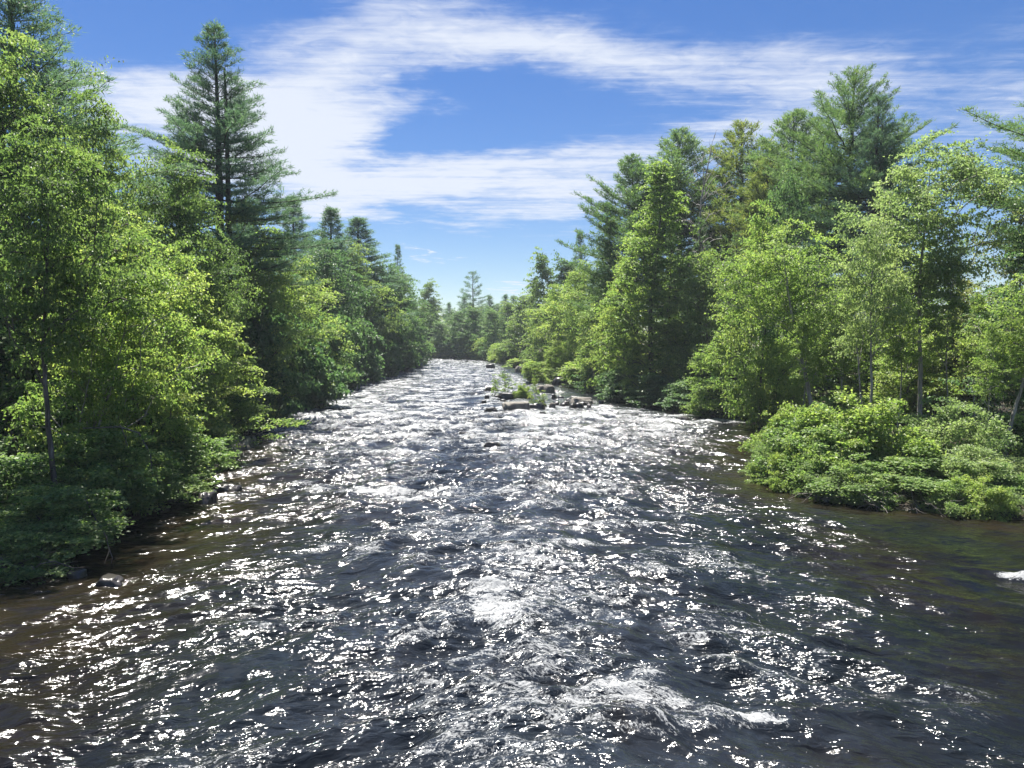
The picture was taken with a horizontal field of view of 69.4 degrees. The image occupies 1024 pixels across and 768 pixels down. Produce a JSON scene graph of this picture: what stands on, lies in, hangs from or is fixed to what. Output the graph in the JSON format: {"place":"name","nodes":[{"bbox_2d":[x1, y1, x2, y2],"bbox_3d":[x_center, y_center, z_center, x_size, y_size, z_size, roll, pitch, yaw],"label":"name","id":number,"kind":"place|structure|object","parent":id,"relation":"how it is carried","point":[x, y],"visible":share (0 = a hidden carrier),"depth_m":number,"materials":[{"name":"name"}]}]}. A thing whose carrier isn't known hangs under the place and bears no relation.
{"place":"outdoors","nodes":[
{"label":"outdoors","id":0,"kind":"place"},
{"bbox_2d":[0,358,1023,767],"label":"river water","id":1,"kind":"structure","parent":0,"point":[398,570],"depth_m":16.03,"materials":[{"name":"grey liquid"}]},
{"bbox_2d":[0,347,1023,570],"bbox_3d":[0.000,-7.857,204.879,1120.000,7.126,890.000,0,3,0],"label":"ground","id":2,"kind":"structure","parent":0,"point":[902,505],"depth_m":26.95,"materials":[{"name":"brown soil"}]},
{"bbox_2d":[0,282,40,445],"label":"maple tree","id":3,"kind":"object","parent":2,"relation":"on","point":[2,342],"visible":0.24,"depth_m":28.70,"materials":[{"name":"green plant"}]},
{"bbox_2d":[0,520,78,587],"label":"shrub","id":4,"kind":"object","parent":2,"relation":"on","point":[13,536],"visible":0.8,"depth_m":18.76,"materials":[{"name":"green plant"}]},
{"bbox_2d":[0,447,108,527],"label":"shrub","id":5,"kind":"object","parent":2,"relation":"on","point":[30,469],"visible":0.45,"depth_m":21.86,"materials":[{"name":"green plant"}]},
{"bbox_2d":[0,345,125,482],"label":"shrub","id":6,"kind":"object","parent":2,"relation":"on","point":[8,397],"visible":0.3,"depth_m":27.31,"materials":[{"name":"green plant"}]},
{"bbox_2d":[0,481,139,571],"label":"shrub","id":7,"kind":"object","parent":2,"relation":"on","point":[84,534],"visible":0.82,"depth_m":20.25,"materials":[{"name":"green plant"}]},
{"bbox_2d":[0,75,167,486],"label":"maple tree","id":8,"kind":"object","parent":2,"relation":"on","point":[48,269],"visible":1,"depth_m":21.73,"materials":[{"name":"green plant"}]},
{"bbox_2d":[0,27,174,400],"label":"maple tree","id":9,"kind":"object","parent":2,"relation":"on","point":[21,39],"visible":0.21,"depth_m":31.25,"materials":[{"name":"green plant"}]},
{"bbox_2d":[25,420,189,528],"bbox_3d":[-13.378,2.987,24.471,5.242,3.678,6.444,-1,3,-25],"label":"shrub","id":10,"kind":"object","parent":2,"relation":"on","point":[100,461],"visible":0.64,"depth_m":23.93,"materials":[{"name":"green plant"}]},
{"bbox_2d":[15,55,204,425],"bbox_3d":[-17.434,-4.945,31.535,8.492,18.016,6.590,3,4,43],"label":"maple tree","id":11,"kind":"object","parent":2,"relation":"on","point":[106,136],"visible":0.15,"depth_m":31.26,"materials":[{"name":"green plant"}]},
{"bbox_2d":[2,263,228,459],"bbox_3d":[-13.125,0.091,24.850,5.503,8.601,6.360,1,3,16],"label":"leaning maple","id":12,"kind":"object","parent":2,"relation":"on","point":[152,384],"visible":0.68,"depth_m":24.75,"materials":[{"name":"green plant"}]},
{"bbox_2d":[17,195,217,469],"bbox_3d":[-15.805,-1.139,30.208,7.051,12.541,9.747,-1,3,-22],"label":"maple tree","id":13,"kind":"object","parent":2,"relation":"on","point":[180,296],"visible":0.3,"depth_m":29.00,"materials":[{"name":"green plant"}]},
{"bbox_2d":[0,0,241,379],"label":"pine tree","id":14,"kind":"object","parent":2,"relation":"on","point":[68,83],"visible":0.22,"depth_m":35.20,"materials":[{"name":"green plant"}]},
{"bbox_2d":[111,463,216,505],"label":"shrub","id":15,"kind":"object","parent":2,"relation":"on","point":[172,486],"visible":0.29,"depth_m":26.17,"materials":[{"name":"green plant"}]},
{"bbox_2d":[113,408,244,485],"bbox_3d":[-14.258,2.707,30.431,6.696,3.585,5.446,0,3,-1],"label":"shrub","id":16,"kind":"object","parent":2,"relation":"on","point":[207,453],"visible":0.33,"depth_m":29.78,"materials":[{"name":"green plant"}]},
{"bbox_2d":[118,134,267,385],"bbox_3d":[-17.697,-4.855,40.622,8.008,16.997,8.718,-1,3,-16],"label":"maple tree","id":17,"kind":"object","parent":2,"relation":"on","point":[182,216],"visible":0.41,"depth_m":39.20,"materials":[{"name":"green plant"}]},
{"bbox_2d":[119,271,267,448],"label":"tree","id":18,"kind":"object","parent":2,"relation":"on","point":[230,333],"visible":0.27,"depth_m":36.33,"materials":[{"name":"green plant"}]},
{"bbox_2d":[166,386,243,460],"bbox_3d":[-15.967,2.196,35.964,6.051,4.892,5.612,-1,3,-10],"label":"shrub","id":19,"kind":"object","parent":2,"relation":"on","point":[221,423],"visible":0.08,"depth_m":35.47,"materials":[{"name":"green plant"}]},
{"bbox_2d":[99,19,355,342],"bbox_3d":[-20.988,-11.591,52.737,18.496,28.869,18.327,-2,4,-29],"label":"pine tree","id":20,"kind":"object","parent":2,"relation":"on","point":[227,124],"visible":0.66,"depth_m":51.86,"materials":[{"name":"green plant"}]},
{"bbox_2d":[190,336,279,433],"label":"tree","id":21,"kind":"object","parent":2,"relation":"on","point":[245,408],"visible":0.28,"depth_m":42.66,"materials":[{"name":"green plant"}]},
{"bbox_2d":[185,189,329,420],"bbox_3d":[-19.798,-4.841,52.940,8.775,17.235,12.939,3,4,39],"label":"maple tree","id":22,"kind":"object","parent":2,"relation":"on","point":[262,283],"visible":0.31,"depth_m":52.81,"materials":[{"name":"green plant"}]},
{"bbox_2d":[216,304,323,426],"bbox_3d":[-18.877,-0.274,53.116,6.676,11.068,9.938,3,4,42],"label":"shrub","id":23,"kind":"object","parent":2,"relation":"on","point":[260,333],"visible":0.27,"depth_m":52.74,"materials":[{"name":"green plant"}]},
{"bbox_2d":[231,414,309,445],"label":"overhanging branch","id":24,"kind":"object","parent":2,"relation":"on","point":[285,422],"visible":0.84,"depth_m":40.60,"materials":[{"name":"green plant"}]},
{"bbox_2d":[236,222,344,394],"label":"maple tree","id":25,"kind":"object","parent":2,"relation":"on","point":[289,304],"visible":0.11,"depth_m":67.09,"materials":[{"name":"green plant"}]},
{"bbox_2d":[271,195,336,320],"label":"pine tree","id":26,"kind":"object","parent":2,"relation":"on","point":[297,224],"visible":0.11,"depth_m":93.71,"materials":[{"name":"green plant"}]},
{"bbox_2d":[260,307,353,412],"bbox_3d":[-18.985,-0.836,62.864,10.688,11.830,7.180,-2,4,-25],"label":"shrub","id":27,"kind":"object","parent":2,"relation":"on","point":[312,366],"visible":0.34,"depth_m":62.94,"materials":[{"name":"green plant"}]},
{"bbox_2d":[267,254,359,368],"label":"maple tree","id":28,"kind":"object","parent":2,"relation":"on","point":[311,290],"visible":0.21,"depth_m":78.95,"materials":[{"name":"green plant"}]},
{"bbox_2d":[286,313,360,398],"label":"shrub","id":29,"kind":"object","parent":2,"relation":"on","point":[349,375],"visible":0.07,"depth_m":73.39,"materials":[{"name":"green plant"}]},
{"bbox_2d":[287,239,383,362],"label":"maple tree","id":30,"kind":"object","parent":2,"relation":"on","point":[325,259],"visible":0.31,"depth_m":91.12,"materials":[{"name":"green plant"}]},
{"bbox_2d":[298,204,378,328],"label":"pine tree","id":31,"kind":"object","parent":2,"relation":"on","point":[329,213],"visible":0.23,"depth_m":104.20,"materials":[{"name":"green plant"}]},
{"bbox_2d":[323,311,368,389],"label":"shrub","id":32,"kind":"object","parent":2,"relation":"on","point":[353,356],"visible":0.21,"depth_m":83.71,"materials":[{"name":"green plant"}]},
{"bbox_2d":[344,318,386,382],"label":"shrub","id":33,"kind":"object","parent":2,"relation":"on","point":[372,364],"visible":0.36,"depth_m":96.45,"materials":[{"name":"green plant"}]},
{"bbox_2d":[332,238,414,373],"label":"maple tree","id":34,"kind":"object","parent":2,"relation":"on","point":[374,303],"visible":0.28,"depth_m":106.57,"materials":[{"name":"green plant"}]},
{"bbox_2d":[333,216,422,327],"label":"pine tree","id":35,"kind":"object","parent":2,"relation":"on","point":[355,226],"visible":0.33,"depth_m":115.98,"materials":[{"name":"green plant"}]},
{"bbox_2d":[367,311,405,377],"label":"shrub","id":36,"kind":"object","parent":2,"relation":"on","point":[392,361],"visible":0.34,"depth_m":109.90,"materials":[{"name":"green plant"}]},
{"bbox_2d":[364,258,433,369],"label":"maple tree","id":37,"kind":"object","parent":2,"relation":"on","point":[398,295],"visible":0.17,"depth_m":120.24,"materials":[{"name":"green plant"}]},
{"bbox_2d":[390,316,425,370],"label":"shrub","id":38,"kind":"object","parent":2,"relation":"on","point":[412,362],"visible":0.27,"depth_m":125.14,"materials":[{"name":"green plant"}]},
{"bbox_2d":[389,266,438,355],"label":"maple tree","id":39,"kind":"object","parent":2,"relation":"on","point":[425,315],"visible":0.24,"depth_m":138.97,"materials":[{"name":"green plant"}]},
{"bbox_2d":[417,277,444,340],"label":"maple tree","id":40,"kind":"object","parent":2,"relation":"on","point":[429,290],"visible":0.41,"depth_m":202.97,"materials":[{"name":"green plant"}]},
{"bbox_2d":[442,308,473,358],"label":"maple tree","id":41,"kind":"object","parent":2,"relation":"on","point":[456,317],"visible":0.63,"depth_m":187.83,"materials":[{"name":"green plant"}]},
{"bbox_2d":[454,303,493,359],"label":"maple tree","id":42,"kind":"object","parent":2,"relation":"on","point":[473,311],"visible":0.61,"depth_m":184.59,"materials":[{"name":"green plant"}]},
{"bbox_2d":[457,271,490,332],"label":"pine tree","id":43,"kind":"object","parent":2,"relation":"on","point":[475,280],"visible":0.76,"depth_m":210.76,"materials":[{"name":"green plant"}]},
{"bbox_2d":[471,307,510,360],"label":"maple tree","id":44,"kind":"object","parent":2,"relation":"on","point":[493,316],"visible":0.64,"depth_m":174.58,"materials":[{"name":"green plant"}]},
{"bbox_2d":[0,357,1023,575],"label":"undergrowth","id":45,"kind":"object","parent":2,"relation":"on","point":[521,365],"depth_m":43.20,"materials":[{"name":"green plant"}]},
{"bbox_2d":[493,291,540,361],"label":"maple tree","id":46,"kind":"object","parent":2,"relation":"on","point":[515,326],"visible":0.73,"depth_m":158.46,"materials":[{"name":"green plant"}]},
{"bbox_2d":[518,246,567,361],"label":"maple tree","id":47,"kind":"object","parent":2,"relation":"on","point":[537,286],"visible":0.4,"depth_m":136.57,"materials":[{"name":"green plant"}]},
{"bbox_2d":[515,284,595,365],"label":"maple tree","id":48,"kind":"object","parent":2,"relation":"on","point":[554,295],"visible":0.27,"depth_m":117.26,"materials":[{"name":"green plant"}]},
{"bbox_2d":[539,340,571,379],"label":"sapling","id":49,"kind":"object","parent":2,"relation":"on","point":[552,353],"visible":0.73,"depth_m":101.01,"materials":[{"name":"green plant"}]},
{"bbox_2d":[534,250,591,357],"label":"maple tree","id":50,"kind":"object","parent":2,"relation":"on","point":[565,268],"visible":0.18,"depth_m":138.31,"materials":[{"name":"green plant"}]},
{"bbox_2d":[534,259,609,366],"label":"maple tree","id":51,"kind":"object","parent":2,"relation":"on","point":[570,334],"visible":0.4,"depth_m":100.77,"materials":[{"name":"green plant"}]},
{"bbox_2d":[571,353,619,393],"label":"shrub","id":52,"kind":"object","parent":2,"relation":"on","point":[588,387],"visible":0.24,"depth_m":81.36,"materials":[{"name":"green plant"}]},
{"bbox_2d":[557,217,647,371],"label":"maple tree","id":53,"kind":"object","parent":2,"relation":"on","point":[571,312],"visible":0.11,"depth_m":91.49,"materials":[{"name":"green plant"}]},
{"bbox_2d":[572,293,634,383],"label":"maple tree","id":54,"kind":"object","parent":2,"relation":"on","point":[584,347],"visible":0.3,"depth_m":82.97,"materials":[{"name":"green plant"}]},
{"bbox_2d":[594,366,642,402],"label":"shrub","id":55,"kind":"object","parent":2,"relation":"on","point":[609,393],"visible":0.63,"depth_m":70.58,"materials":[{"name":"green plant"}]},
{"bbox_2d":[580,250,661,389],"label":"maple tree","id":56,"kind":"object","parent":2,"relation":"on","point":[604,316],"visible":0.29,"depth_m":73.76,"materials":[{"name":"green plant"}]},
{"bbox_2d":[554,153,709,356],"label":"pine tree","id":57,"kind":"object","parent":2,"relation":"on","point":[631,202],"visible":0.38,"depth_m":85.53,"materials":[{"name":"green plant"}]},
{"bbox_2d":[616,371,677,407],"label":"shrub","id":58,"kind":"object","parent":2,"relation":"on","point":[654,384],"visible":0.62,"depth_m":65.28,"materials":[{"name":"green plant"}]},
{"bbox_2d":[585,157,715,397],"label":"maple tree","id":59,"kind":"object","parent":2,"relation":"on","point":[655,202],"visible":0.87,"depth_m":68.27,"materials":[{"name":"green plant"}]},
{"bbox_2d":[602,124,743,375],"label":"pine tree","id":60,"kind":"object","parent":2,"relation":"on","point":[680,171],"visible":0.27,"depth_m":84.10,"materials":[{"name":"green plant"}]},
{"bbox_2d":[653,375,705,412],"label":"shrub","id":61,"kind":"object","parent":2,"relation":"on","point":[677,398],"visible":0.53,"depth_m":61.01,"materials":[{"name":"green plant"}]},
{"bbox_2d":[672,217,722,376],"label":"hemlock tree","id":62,"kind":"object","parent":2,"relation":"on","point":[699,244],"visible":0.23,"depth_m":70.25,"materials":[{"name":"green plant"}]},
{"bbox_2d":[642,247,760,387],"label":"maple tree","id":63,"kind":"object","parent":2,"relation":"on","point":[701,285],"visible":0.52,"depth_m":65.38,"materials":[{"name":"green plant"}]},
{"bbox_2d":[674,133,732,379],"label":"dead tree","id":64,"kind":"object","parent":2,"relation":"on","point":[701,201],"visible":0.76,"depth_m":74.53,"materials":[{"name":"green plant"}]},
{"bbox_2d":[679,330,753,419],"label":"tree","id":65,"kind":"object","parent":2,"relation":"on","point":[701,384],"visible":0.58,"depth_m":56.53,"materials":[{"name":"green plant"}]},
{"bbox_2d":[669,118,823,378],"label":"pine tree","id":66,"kind":"object","parent":2,"relation":"on","point":[726,159],"visible":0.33,"depth_m":82.84,"materials":[{"name":"green plant"}]},
{"bbox_2d":[693,153,834,372],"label":"pine tree","id":67,"kind":"object","parent":2,"relation":"on","point":[758,190],"visible":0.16,"depth_m":75.93,"materials":[{"name":"green plant"}]},
{"bbox_2d":[701,198,831,427],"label":"maple tree","id":68,"kind":"object","parent":2,"relation":"on","point":[777,365],"visible":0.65,"depth_m":49.41,"materials":[{"name":"green plant"}]},
{"bbox_2d":[738,399,807,454],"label":"shrub","id":69,"kind":"object","parent":2,"relation":"on","point":[777,418],"visible":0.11,"depth_m":34.36,"materials":[{"name":"green plant"}]},
{"bbox_2d":[740,336,816,412],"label":"tree","id":70,"kind":"object","parent":2,"relation":"on","point":[782,397],"visible":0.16,"depth_m":51.44,"materials":[{"name":"green plant"}]},
{"bbox_2d":[762,443,803,492],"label":"shrub","id":71,"kind":"object","parent":2,"relation":"on","point":[776,479],"visible":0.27,"depth_m":29.75,"materials":[{"name":"green plant"}]},
{"bbox_2d":[703,218,869,405],"bbox_3d":[15.339,-2.803,40.680,9.073,12.652,6.980,3,4,38],"label":"leaning maple","id":72,"kind":"object","parent":2,"relation":"on","point":[781,291],"visible":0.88,"depth_m":40.59,"materials":[{"name":"green plant"}]},
{"bbox_2d":[736,160,837,391],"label":"maple tree","id":73,"kind":"object","parent":2,"relation":"on","point":[793,200],"visible":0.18,"depth_m":58.83,"materials":[{"name":"green plant"}]},
{"bbox_2d":[710,107,871,337],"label":"pine tree","id":74,"kind":"object","parent":2,"relation":"on","point":[784,151],"visible":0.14,"depth_m":77.48,"materials":[{"name":"green plant"}]},
{"bbox_2d":[781,440,827,497],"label":"shrub","id":75,"kind":"object","parent":2,"relation":"on","point":[818,465],"visible":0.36,"depth_m":28.57,"materials":[{"name":"green plant"}]},
{"bbox_2d":[787,315,829,404],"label":"young maple","id":76,"kind":"object","parent":2,"relation":"on","point":[799,349],"visible":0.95,"depth_m":37.77,"materials":[{"name":"green plant"}]},
{"bbox_2d":[745,399,879,491],"bbox_3d":[12.374,2.862,30.391,5.042,4.479,4.677,0,3,-2],"label":"shrub","id":77,"kind":"object","parent":2,"relation":"on","point":[795,441],"visible":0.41,"depth_m":29.91,"materials":[{"name":"green plant"}]},
{"bbox_2d":[776,286,897,406],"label":"tree","id":78,"kind":"object","parent":2,"relation":"on","point":[849,379],"visible":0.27,"depth_m":51.06,"materials":[{"name":"green plant"}]},
{"bbox_2d":[809,293,869,403],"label":"young maple","id":79,"kind":"object","parent":2,"relation":"on","point":[843,364],"visible":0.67,"depth_m":36.91,"materials":[{"name":"green plant"}]},
{"bbox_2d":[791,390,887,432],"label":"shrub","id":80,"kind":"object","parent":2,"relation":"on","point":[830,402],"visible":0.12,"depth_m":36.81,"materials":[{"name":"green plant"}]},
{"bbox_2d":[802,449,901,506],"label":"shrub","id":81,"kind":"object","parent":2,"relation":"on","point":[825,485],"visible":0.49,"depth_m":27.18,"materials":[{"name":"green plant"}]},
{"bbox_2d":[754,61,957,385],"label":"pine tree","id":82,"kind":"object","parent":2,"relation":"on","point":[829,154],"visible":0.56,"depth_m":65.12,"materials":[{"name":"green plant"}]},
{"bbox_2d":[780,386,946,474],"bbox_3d":[14.190,2.504,29.782,6.018,4.803,5.758,3,4,42],"label":"shrub","id":83,"kind":"object","parent":2,"relation":"on","point":[867,426],"visible":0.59,"depth_m":29.37,"materials":[{"name":"green plant"}]},
{"bbox_2d":[810,193,923,411],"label":"maple tree","id":84,"kind":"object","parent":2,"relation":"on","point":[889,287],"visible":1,"depth_m":34.10,"materials":[{"name":"green plant"}]},
{"bbox_2d":[799,92,943,394],"bbox_3d":[29.975,-11.526,62.629,13.490,26.023,13.615,0,3,8],"label":"pine tree","id":85,"kind":"object","parent":2,"relation":"on","point":[876,99],"visible":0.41,"depth_m":61.43,"materials":[{"name":"green plant"}]},
{"bbox_2d":[851,470,907,510],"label":"shrub","id":86,"kind":"object","parent":2,"relation":"on","point":[886,506],"visible":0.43,"depth_m":26.59,"materials":[{"name":"green plant"}]},
{"bbox_2d":[866,273,932,429],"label":"young maple","id":87,"kind":"object","parent":2,"relation":"on","point":[897,354],"visible":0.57,"depth_m":34.81,"materials":[{"name":"green plant"}]},
{"bbox_2d":[832,244,997,417],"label":"maple tree","id":88,"kind":"object","parent":2,"relation":"on","point":[913,313],"visible":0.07,"depth_m":49.82,"materials":[{"name":"green plant"}]},
{"bbox_2d":[859,441,981,496],"bbox_3d":[15.235,3.322,28.349,4.961,2.147,5.348,-1,3,-22],"label":"shrub","id":89,"kind":"object","parent":2,"relation":"on","point":[918,476],"visible":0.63,"depth_m":27.44,"materials":[{"name":"green plant"}]},
{"bbox_2d":[862,317,981,422],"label":"tree","id":90,"kind":"object","parent":2,"relation":"on","point":[927,386],"visible":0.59,"depth_m":45.58,"materials":[{"name":"green plant"}]},
{"bbox_2d":[828,129,1023,435],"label":"maple tree","id":91,"kind":"object","parent":2,"relation":"on","point":[967,175],"visible":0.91,"depth_m":36.47,"materials":[{"name":"green plant"}]},
{"bbox_2d":[920,253,972,402],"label":"young maple","id":92,"kind":"object","parent":2,"relation":"on","point":[955,300],"visible":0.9,"depth_m":35.69,"materials":[{"name":"green plant"}]},
{"bbox_2d":[915,467,978,517],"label":"shrub","id":93,"kind":"object","parent":2,"relation":"on","point":[944,499],"visible":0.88,"depth_m":25.49,"materials":[{"name":"green plant"}]},
{"bbox_2d":[891,299,1023,419],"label":"tree","id":94,"kind":"object","parent":2,"relation":"on","point":[959,396],"visible":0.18,"depth_m":45.62,"materials":[{"name":"green plant"}]},
{"bbox_2d":[894,394,1022,463],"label":"shrub","id":95,"kind":"object","parent":2,"relation":"on","point":[946,429],"visible":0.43,"depth_m":29.47,"materials":[{"name":"green plant"}]},
{"bbox_2d":[926,225,1023,427],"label":"maple tree","id":96,"kind":"object","parent":2,"relation":"on","point":[994,400],"visible":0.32,"depth_m":39.51,"materials":[{"name":"green plant"}]},
{"bbox_2d":[951,292,999,420],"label":"young maple","id":97,"kind":"object","parent":2,"relation":"on","point":[978,305],"visible":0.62,"depth_m":32.84,"materials":[{"name":"green plant"}]},
{"bbox_2d":[930,473,1023,521],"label":"shrub","id":98,"kind":"object","parent":2,"relation":"on","point":[983,491],"visible":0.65,"depth_m":25.09,"materials":[{"name":"green plant"}]},
{"bbox_2d":[933,443,1023,495],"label":"shrub","id":99,"kind":"object","parent":2,"relation":"on","point":[967,465],"visible":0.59,"depth_m":27.07,"materials":[{"name":"green plant"}]},
{"bbox_2d":[936,101,1023,271],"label":"pine tree","id":100,"kind":"object","parent":2,"relation":"on","point":[1018,129],"visible":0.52,"depth_m":41.00,"materials":[{"name":"green plant"}]},
{"bbox_2d":[940,205,1023,413],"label":"maple tree","id":101,"kind":"object","parent":2,"relation":"on","point":[1020,222],"visible":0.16,"depth_m":44.17,"materials":[{"name":"green plant"}]},
{"bbox_2d":[953,273,1023,456],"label":"maple tree","id":102,"kind":"object","parent":2,"relation":"on","point":[1017,323],"visible":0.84,"depth_m":30.93,"materials":[{"name":"green plant"}]},
{"bbox_2d":[963,321,1022,428],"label":"young maple","id":103,"kind":"object","parent":2,"relation":"on","point":[994,379],"visible":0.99,"depth_m":29.85,"materials":[{"name":"green plant"}]},
{"bbox_2d":[962,411,1023,457],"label":"shrub","id":104,"kind":"object","parent":2,"relation":"on","point":[1018,450],"visible":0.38,"depth_m":31.85,"materials":[{"name":"green plant"}]},
{"bbox_2d":[0,0,1023,346],"label":"sky","id":105,"kind":"structure","parent":0,"point":[465,133],"materials":[{"name":"blue"}]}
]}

